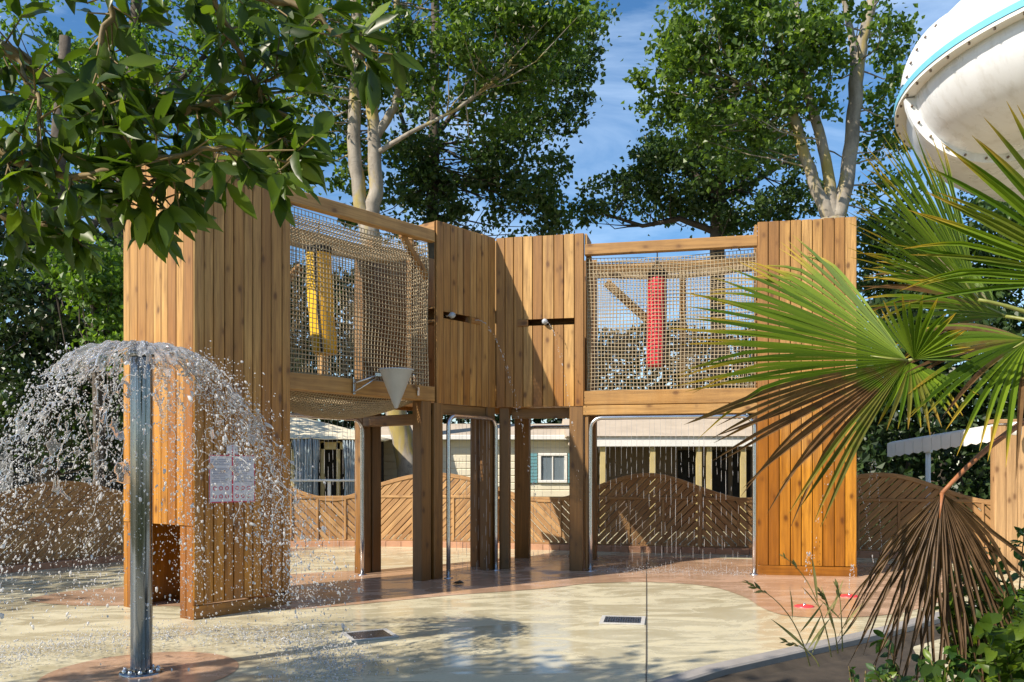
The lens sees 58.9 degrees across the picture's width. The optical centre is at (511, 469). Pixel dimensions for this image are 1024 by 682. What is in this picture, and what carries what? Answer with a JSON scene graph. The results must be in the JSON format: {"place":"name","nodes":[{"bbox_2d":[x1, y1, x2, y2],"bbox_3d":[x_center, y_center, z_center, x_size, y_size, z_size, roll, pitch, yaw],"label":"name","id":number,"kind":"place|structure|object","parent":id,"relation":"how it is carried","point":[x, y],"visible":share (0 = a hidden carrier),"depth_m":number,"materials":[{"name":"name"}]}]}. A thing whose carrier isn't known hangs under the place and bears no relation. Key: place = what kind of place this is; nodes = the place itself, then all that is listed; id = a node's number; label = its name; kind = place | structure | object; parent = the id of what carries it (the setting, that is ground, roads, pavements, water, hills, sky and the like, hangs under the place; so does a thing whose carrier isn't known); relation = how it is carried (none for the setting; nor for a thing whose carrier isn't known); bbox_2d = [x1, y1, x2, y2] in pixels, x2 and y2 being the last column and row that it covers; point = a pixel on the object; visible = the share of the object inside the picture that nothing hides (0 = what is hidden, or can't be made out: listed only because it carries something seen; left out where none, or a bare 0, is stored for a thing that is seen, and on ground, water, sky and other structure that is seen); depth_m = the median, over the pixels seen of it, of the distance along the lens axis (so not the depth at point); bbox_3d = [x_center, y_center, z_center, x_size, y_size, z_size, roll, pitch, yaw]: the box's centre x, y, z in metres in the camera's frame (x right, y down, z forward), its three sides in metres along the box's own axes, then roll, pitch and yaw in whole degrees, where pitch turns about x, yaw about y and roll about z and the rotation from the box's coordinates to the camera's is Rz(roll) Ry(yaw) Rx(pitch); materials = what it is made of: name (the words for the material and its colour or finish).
{"place":"outdoors","nodes":[
{"label":"outdoors","id":0,"kind":"place"},
{"bbox_2d":[291,418,355,581],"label":"water stream","id":1,"kind":"structure","parent":0,"point":[319,476],"depth_m":11.00,"materials":[{"name":"white"}]},
{"bbox_2d":[456,419,489,571],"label":"water stream","id":2,"kind":"structure","parent":0,"point":[466,488],"depth_m":11.46,"materials":[{"name":"white"}]},
{"bbox_2d":[0,531,1023,681],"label":"pool deck","id":3,"kind":"structure","parent":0,"point":[557,634],"depth_m":7.87,"materials":[{"name":"beige concrete"}]},
{"bbox_2d":[37,652,238,681],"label":"painted disc","id":4,"kind":"object","parent":3,"relation":"on","point":[206,667],"visible":0.9,"depth_m":6.51,"materials":[{"name":"concrete"}]},
{"bbox_2d":[118,349,163,677],"bbox_3d":[-2.628,0.294,6.432,0.299,2.311,0.299,0,0,0],"label":"fountain pole","id":5,"kind":"object","parent":4,"relation":"on","point":[141,643],"visible":0.84,"depth_m":6.37,"materials":[{"name":"metal"}]},
{"bbox_2d":[0,340,280,500],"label":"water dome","id":6,"kind":"structure","parent":5,"relation":"attached to","point":[166,354],"depth_m":6.23,"materials":[{"name":"white"}]},
{"bbox_2d":[0,344,298,523],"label":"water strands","id":7,"kind":"object","parent":6,"relation":"attached to","point":[273,488],"visible":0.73,"depth_m":6.62,"materials":[{"name":"white"}]},
{"bbox_2d":[0,335,369,676],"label":"water spray","id":8,"kind":"object","parent":3,"relation":"on","point":[224,439],"visible":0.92,"depth_m":6.64,"materials":[{"name":"white"}]},
{"bbox_2d":[0,615,414,681],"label":"splash","id":9,"kind":"object","parent":3,"relation":"on","point":[217,639],"visible":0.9,"depth_m":7.19,"materials":[{"name":"white"}]},
{"bbox_2d":[0,0,425,294],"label":"overhanging tree","id":10,"kind":"object","parent":3,"relation":"on","point":[93,108],"visible":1,"depth_m":2.62,"materials":[{"name":"green plant"}]},
{"bbox_2d":[341,628,398,641],"bbox_3d":[-1.203,1.393,7.659,0.400,0.023,0.380,0,0,-24],"label":"floor drain","id":11,"kind":"object","parent":3,"relation":"on","point":[384,633],"visible":1,"depth_m":7.64,"materials":[{"name":"metal"}]},
{"bbox_2d":[124,152,856,619],"bbox_3d":[-0.052,-0.802,11.467,8.829,4.463,3.869,0,0,-19],"label":"wooden play structure","id":12,"kind":"object","parent":3,"relation":"on","point":[224,292],"visible":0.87,"depth_m":10.99,"materials":[{"name":"brown wood"}]},
{"bbox_2d":[209,445,254,502],"bbox_3d":[-2.699,0.034,8.749,0.011,0.555,0.505,0,0,39],"label":"notice sign","id":13,"kind":"object","parent":12,"relation":"attached to","point":[222,490],"visible":0.76,"depth_m":8.72,"materials":[{"name":"white plastic"}]},
{"bbox_2d":[305,225,337,355],"bbox_3d":[-2.173,-2.078,10.350,0.370,1.522,0.317,0,0,0],"label":"punching bag","id":14,"kind":"object","parent":12,"relation":"hanging from","point":[317,297],"visible":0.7,"depth_m":10.23,"materials":[{"name":"yellow plastic"}]},
{"bbox_2d":[290,413,366,574],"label":"shower arch","id":15,"kind":"structure","parent":12,"relation":"attached to","point":[356,420],"depth_m":11.40,"materials":[{"name":"metal"}]},
{"bbox_2d":[353,367,418,407],"bbox_3d":[-1.224,-0.894,10.166,0.515,0.430,1.026,0,0,39],"label":"tipping funnel","id":16,"kind":"object","parent":12,"relation":"attached to","point":[396,380],"visible":1,"depth_m":9.92,"materials":[{"name":"grey plastic"}]},
{"bbox_2d":[443,312,455,317],"bbox_3d":[-0.770,-1.899,11.160,0.175,0.076,0.074,0,0,39],"label":"water spout","id":17,"kind":"object","parent":12,"relation":"attached to","point":[451,314],"visible":0.99,"depth_m":11.12,"materials":[{"name":"metal"}]},
{"bbox_2d":[475,320,536,512],"bbox_3d":[-0.080,-0.685,11.201,0.872,2.406,0.074,0,0,26],"label":"water jet","id":18,"kind":"object","parent":12,"relation":"attached to","point":[533,483],"visible":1,"depth_m":11.15,"materials":[{"name":"white"}]},
{"bbox_2d":[646,253,666,367],"bbox_3d":[1.874,-2.094,11.750,0.272,1.520,0.256,0,0,0],"label":"punching bag","id":19,"kind":"object","parent":12,"relation":"hanging from","point":[654,312],"visible":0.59,"depth_m":11.64,"materials":[{"name":"red plastic"}]},
{"bbox_3d":[0.428,-1.904,11.692,0.090,0.076,0.176,0,0,0],"label":"water spout","id":20,"kind":"object","parent":12,"relation":"attached to","visible":0},
{"bbox_2d":[546,321,578,475],"bbox_3d":[0.654,-0.706,11.412,0.564,2.385,0.044,0,0,36],"label":"water jet","id":21,"kind":"object","parent":20,"relation":"attached to","point":[564,376],"visible":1,"depth_m":11.43,"materials":[{"name":"white"}]},
{"bbox_2d":[0,540,989,573],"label":"brick kerb","id":22,"kind":"structure","parent":3,"relation":"on","point":[561,547],"depth_m":13.47,"materials":[{"name":"red brick"}]},
{"bbox_2d":[0,481,126,566],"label":"wooden fence","id":23,"kind":"object","parent":22,"relation":"on","point":[40,529],"visible":0.45,"depth_m":12.57,"materials":[{"name":"brown wood"}]},
{"bbox_2d":[290,473,568,543],"bbox_3d":[-1.749,0.691,14.590,6.164,1.297,0.883,0,0,4],"label":"wooden fence","id":24,"kind":"object","parent":22,"relation":"on","point":[459,510],"visible":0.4,"depth_m":14.89,"materials":[{"name":"brown wood"}]},
{"bbox_2d":[597,472,989,555],"bbox_3d":[4.302,0.663,12.975,6.412,1.256,0.222,0,0,19],"label":"wooden fence","id":25,"kind":"object","parent":22,"relation":"on","point":[691,492],"visible":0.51,"depth_m":13.46,"materials":[{"name":"brown wood"}]},
{"bbox_2d":[29,555,963,617],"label":"painted path","id":26,"kind":"structure","parent":3,"relation":"on","point":[532,572],"depth_m":10.55,"materials":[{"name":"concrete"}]},
{"bbox_2d":[444,414,499,578],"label":"shower arch","id":27,"kind":"structure","parent":26,"relation":"on","point":[448,489],"depth_m":11.07,"materials":[{"name":"metal"}]},
{"bbox_2d":[531,425,568,429],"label":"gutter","id":28,"kind":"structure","parent":26,"relation":"on","point":[550,427],"depth_m":13.11,"materials":[{"name":"metal"}]},
{"bbox_2d":[586,414,757,574],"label":"shower arch","id":29,"kind":"structure","parent":26,"relation":"on","point":[590,490],"depth_m":11.38,"materials":[{"name":"metal"}]},
{"bbox_2d":[588,559,765,575],"bbox_3d":[1.985,1.188,11.366,2.304,0.218,0.754,0,0,12],"label":"splash","id":30,"kind":"object","parent":26,"relation":"on","point":[671,570],"visible":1,"depth_m":11.35,"materials":[{"name":"white"}]},
{"bbox_2d":[794,603,813,607],"bbox_3d":[2.853,1.325,8.850,0.190,0.042,0.190,0,0,0],"label":"floor nozzle","id":31,"kind":"object","parent":26,"relation":"on","point":[803,605],"visible":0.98,"depth_m":8.80,"materials":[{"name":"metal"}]},
{"bbox_2d":[804,552,812,603],"bbox_3d":[2.889,1.052,8.845,0.080,0.513,0.041,0,0,0],"label":"water jet","id":32,"kind":"object","parent":31,"relation":"on","point":[809,554],"visible":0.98,"depth_m":8.84,"materials":[{"name":"white"}]},
{"bbox_2d":[814,471,873,561],"bbox_3d":[3.996,0.521,10.928,0.820,1.495,0.094,0,0,-7],"label":"water jet","id":33,"kind":"object","parent":26,"relation":"on","point":[866,517],"visible":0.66,"depth_m":10.96,"materials":[{"name":"white"}]},
{"bbox_2d":[841,593,857,597],"bbox_3d":[3.505,1.306,9.431,0.190,0.042,0.190,0,0,0],"label":"floor nozzle","id":34,"kind":"object","parent":26,"relation":"on","point":[848,595],"visible":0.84,"depth_m":9.38,"materials":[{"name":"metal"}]},
{"bbox_2d":[849,565,854,592],"bbox_3d":[3.534,1.134,9.433,0.061,0.317,0.036,0,0,20],"label":"water jet","id":35,"kind":"object","parent":34,"relation":"on","point":[850,575],"visible":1,"depth_m":9.43,"materials":[{"name":"white"}]},
{"bbox_2d":[864,461,881,552],"bbox_3d":[4.566,0.561,11.425,0.294,1.401,0.068,0,0,-24],"label":"water jet","id":36,"kind":"object","parent":26,"relation":"on","point":[879,500],"visible":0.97,"depth_m":11.43,"materials":[{"name":"white"}]},
{"bbox_2d":[599,615,645,624],"bbox_3d":[1.004,1.360,8.218,0.400,0.021,0.380,0,0,10],"label":"floor drain","id":37,"kind":"object","parent":3,"relation":"on","point":[622,620],"visible":1,"depth_m":8.19,"materials":[{"name":"metal"}]},
{"bbox_2d":[646,559,646,681],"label":"joint","id":38,"kind":"object","parent":3,"relation":"on","point":[646,621],"visible":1,"depth_m":8.13,"materials":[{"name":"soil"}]},
{"bbox_2d":[653,605,976,681],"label":"planter kerb","id":39,"kind":"structure","parent":3,"relation":"on","point":[705,673],"depth_m":6.27,"materials":[{"name":"concrete"}]},
{"bbox_2d":[706,619,979,681],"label":"planting bed","id":40,"kind":"object","parent":3,"relation":"on","point":[834,668],"visible":0.4,"depth_m":6.27,"materials":[{"name":"soil"}]},
{"bbox_2d":[742,579,822,666],"bbox_3d":[1.199,0.676,4.009,0.378,0.383,0.040,0,0,-4],"label":"grass stalk","id":41,"kind":"object","parent":40,"relation":"on","point":[808,621],"depth_m":4.00,"materials":[{"name":"plant"}]},
{"bbox_2d":[771,616,831,666],"bbox_3d":[1.244,0.736,3.916,0.272,0.222,0.094,0,0,0],"label":"grass stalk","id":42,"kind":"object","parent":40,"relation":"on","point":[819,633],"depth_m":3.89,"materials":[{"name":"plant"}]},
{"bbox_2d":[779,553,837,656],"bbox_3d":[1.350,0.609,4.110,0.282,0.475,0.064,0,0,0],"label":"grass stalk","id":43,"kind":"object","parent":40,"relation":"on","point":[814,574],"depth_m":4.10,"materials":[{"name":"plant"}]},
{"bbox_2d":[817,581,842,652],"bbox_3d":[1.489,0.682,4.232,0.172,0.336,0.080,0,0,-17],"label":"grass stalk","id":44,"kind":"object","parent":40,"relation":"on","point":[821,594],"depth_m":4.20,"materials":[{"name":"plant"}]},
{"bbox_2d":[821,579,862,651],"bbox_3d":[1.507,0.656,4.111,0.216,0.329,0.092,0,0,0],"label":"grass stalk","id":45,"kind":"object","parent":40,"relation":"on","point":[839,595],"depth_m":4.10,"materials":[{"name":"plant"}]},
{"bbox_2d":[671,101,1023,681],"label":"fan palm","id":46,"kind":"object","parent":40,"relation":"on","point":[968,282],"visible":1,"depth_m":4.21,"materials":[{"name":"green plant"}]},
{"bbox_2d":[848,666,871,681],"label":"shrub","id":47,"kind":"object","parent":40,"relation":"on","point":[851,673],"visible":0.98,"depth_m":3.94,"materials":[{"name":"green plant"}]},
{"bbox_2d":[864,670,896,681],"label":"shrub","id":48,"kind":"object","parent":40,"relation":"on","point":[888,676],"visible":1,"depth_m":3.64,"materials":[{"name":"green plant"}]},
{"bbox_2d":[864,663,923,681],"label":"shrub","id":49,"kind":"object","parent":40,"relation":"on","point":[869,666],"visible":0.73,"depth_m":3.84,"materials":[{"name":"green plant"}]},
{"bbox_2d":[869,630,984,681],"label":"shrub","id":50,"kind":"object","parent":40,"relation":"on","point":[953,656],"visible":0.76,"depth_m":4.01,"materials":[{"name":"green plant"}]},
{"bbox_2d":[921,648,953,681],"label":"shrub","id":51,"kind":"object","parent":40,"relation":"on","point":[931,673],"visible":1,"depth_m":3.55,"materials":[{"name":"green plant"}]},
{"bbox_2d":[934,558,1020,681],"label":"shrub","id":52,"kind":"object","parent":40,"relation":"on","point":[1009,602],"visible":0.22,"depth_m":4.26,"materials":[{"name":"green plant"}]},
{"bbox_2d":[887,424,992,538],"bbox_3d":[6.274,0.666,12.661,0.783,2.575,1.958,0,0,-22],"label":"white awning","id":53,"kind":"object","parent":3,"relation":"on","point":[928,444],"visible":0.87,"depth_m":12.66,"materials":[{"name":"paint"}]},
{"bbox_2d":[894,0,1023,201],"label":"water slide","id":54,"kind":"object","parent":3,"relation":"on","point":[962,76],"visible":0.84,"depth_m":9.01,"materials":[{"name":"white paint"}]},
{"bbox_2d":[953,526,1023,627],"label":"shrub","id":55,"kind":"object","parent":3,"relation":"on","point":[1020,532],"visible":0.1,"depth_m":4.91,"materials":[{"name":"green plant"}]},
{"bbox_2d":[972,590,1023,681],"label":"shrub","id":56,"kind":"object","parent":3,"relation":"on","point":[1007,643],"visible":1,"depth_m":3.67,"materials":[{"name":"green plant"}]},
{"bbox_2d":[988,419,1023,570],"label":"plank shed","id":57,"kind":"structure","parent":3,"relation":"on","point":[1006,499],"depth_m":11.27,"materials":[{"name":"brown wood"}]},
{"bbox_2d":[0,0,1023,469],"label":"sky","id":58,"kind":"structure","parent":0,"point":[607,136],"materials":[{"name":"blue"}]},
{"bbox_2d":[533,429,560,556],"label":"water stream","id":59,"kind":"structure","parent":0,"point":[542,491],"depth_m":13.15,"materials":[{"name":"white"}]},
{"bbox_2d":[599,419,745,572],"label":"water stream","id":60,"kind":"structure","parent":0,"point":[671,472],"depth_m":11.35,"materials":[{"name":"white"}]},
{"label":"ground","id":61,"kind":"structure","parent":0,"visible":0},
{"bbox_2d":[0,413,73,537],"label":"grey hut","id":62,"kind":"object","parent":61,"relation":"on","point":[30,477],"visible":0.23,"depth_m":18.31,"materials":[{"name":"grey wood"}]},
{"bbox_2d":[0,35,126,538],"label":"broadleaf tree","id":63,"kind":"object","parent":61,"relation":"on","point":[35,331],"visible":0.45,"depth_m":16.20,"materials":[{"name":"green plant"}]},
{"bbox_2d":[26,226,123,548],"bbox_3d":[-6.782,-0.993,15.300,2.373,5.994,2.498,0,0,-19],"label":"broadleaf tree","id":64,"kind":"object","parent":61,"relation":"on","point":[103,303],"visible":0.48,"depth_m":14.78,"materials":[{"name":"green plant"}]},
{"bbox_2d":[0,0,312,536],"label":"poplar tree","id":65,"kind":"object","parent":61,"relation":"on","point":[137,31],"visible":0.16,"depth_m":19.53,"materials":[{"name":"green plant"}]},
{"bbox_2d":[1,346,311,536],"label":"hedge","id":66,"kind":"object","parent":61,"relation":"on","point":[78,476],"visible":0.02,"depth_m":21.82,"materials":[{"name":"green plant"}]},
{"bbox_2d":[290,417,391,534],"bbox_3d":[-3.849,0.410,18.650,2.652,3.086,2.900,0,0,0],"label":"home","id":67,"kind":"object","parent":61,"relation":"on","point":[335,471],"visible":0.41,"depth_m":17.52,"materials":[{"name":"white paint"}]},
{"bbox_2d":[318,452,319,505],"bbox_3d":[-3.728,0.806,17.615,0.162,2.294,0.030,0,0,0],"label":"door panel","id":68,"kind":"structure","parent":67,"relation":"in","point":[319,452],"depth_m":17.60,"materials":[{"name":"beige wood"}]},
{"bbox_2d":[290,259,447,429],"bbox_3d":[-4.158,-1.750,24.603,4.952,7.756,3.134,0,0,0],"label":"hedge","id":69,"kind":"object","parent":61,"relation":"on","point":[347,424],"visible":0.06,"depth_m":24.22,"materials":[{"name":"green plant"}]},
{"bbox_2d":[225,0,609,533],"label":"poplar tree","id":70,"kind":"object","parent":61,"relation":"on","point":[526,27],"visible":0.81,"depth_m":18.29,"materials":[{"name":"green plant"}]},
{"bbox_2d":[381,424,568,533],"bbox_3d":[-0.532,0.354,20.490,4.776,2.797,3.420,0,0,0],"label":"mobile home","id":71,"kind":"object","parent":61,"relation":"on","point":[551,479],"visible":0.27,"depth_m":19.00,"materials":[{"name":"white paint"}]},
{"bbox_2d":[538,453,566,482],"bbox_3d":[0.849,-0.039,18.985,0.605,0.624,0.070,0,0,0],"label":"window","id":72,"kind":"structure","parent":71,"relation":"in","point":[556,470],"depth_m":18.98,"materials":[{"name":"white paint"}]},
{"bbox_2d":[337,0,622,258],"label":"poplar tree","id":73,"kind":"object","parent":61,"relation":"on","point":[424,171],"visible":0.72,"depth_m":21.14,"materials":[{"name":"green plant"}]},
{"bbox_2d":[409,411,568,423],"bbox_3d":[-0.121,-0.048,24.136,5.340,4.418,3.161,0,0,0],"label":"hedge","id":74,"kind":"object","parent":61,"relation":"on","point":[535,421],"visible":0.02,"depth_m":23.80,"materials":[{"name":"green plant"}]},
{"bbox_2d":[562,419,751,531],"bbox_3d":[3.530,0.424,19.675,4.868,3.058,3.450,0,0,0],"label":"porch home","id":75,"kind":"object","parent":61,"relation":"on","point":[736,477],"visible":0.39,"depth_m":19.33,"materials":[{"name":"white paint"}]},
{"bbox_2d":[678,450,695,531],"bbox_3d":[3.735,0.468,19.339,0.397,1.770,0.018,0,0,0],"label":"window","id":76,"kind":"structure","parent":75,"relation":"in","point":[685,461],"depth_m":19.33,"materials":[{"name":"black glass"}]},
{"bbox_2d":[712,450,727,530],"bbox_3d":[4.440,0.468,19.339,0.338,1.770,0.018,0,0,0],"label":"window","id":77,"kind":"structure","parent":75,"relation":"in","point":[719,484],"depth_m":19.33,"materials":[{"name":"black glass"}]},
{"bbox_2d":[733,450,750,530],"bbox_3d":[4.897,0.468,19.339,0.377,1.770,0.018,0,0,0],"label":"window","id":78,"kind":"structure","parent":75,"relation":"in","point":[736,457],"depth_m":19.33,"materials":[{"name":"black glass"}]},
{"bbox_2d":[565,83,823,418],"bbox_3d":[4.896,-3.797,22.810,6.918,11.603,4.674,0,0,16],"label":"spreading tree","id":79,"kind":"object","parent":61,"relation":"on","point":[724,218],"visible":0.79,"depth_m":22.02,"materials":[{"name":"green plant"}]},
{"bbox_2d":[597,320,869,472],"bbox_3d":[5.753,-0.820,23.459,8.546,6.312,2.928,0,0,0],"label":"hedge","id":80,"kind":"object","parent":61,"relation":"on","point":[669,333],"visible":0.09,"depth_m":23.29,"materials":[{"name":"green plant"}]},
{"bbox_2d":[621,0,939,218],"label":"poplar tree","id":81,"kind":"object","parent":61,"relation":"on","point":[814,34],"visible":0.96,"depth_m":17.79,"materials":[{"name":"green plant"}]},
{"bbox_2d":[853,190,1023,527],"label":"broadleaf tree","id":82,"kind":"object","parent":61,"relation":"on","point":[999,295],"visible":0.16,"depth_m":18.64,"materials":[{"name":"green plant"}]},
{"bbox_2d":[857,284,1023,537],"bbox_3d":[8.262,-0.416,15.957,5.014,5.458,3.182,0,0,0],"label":"hedge","id":83,"kind":"object","parent":61,"relation":"on","point":[873,442],"visible":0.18,"depth_m":15.75,"materials":[{"name":"green plant"}]}
]}

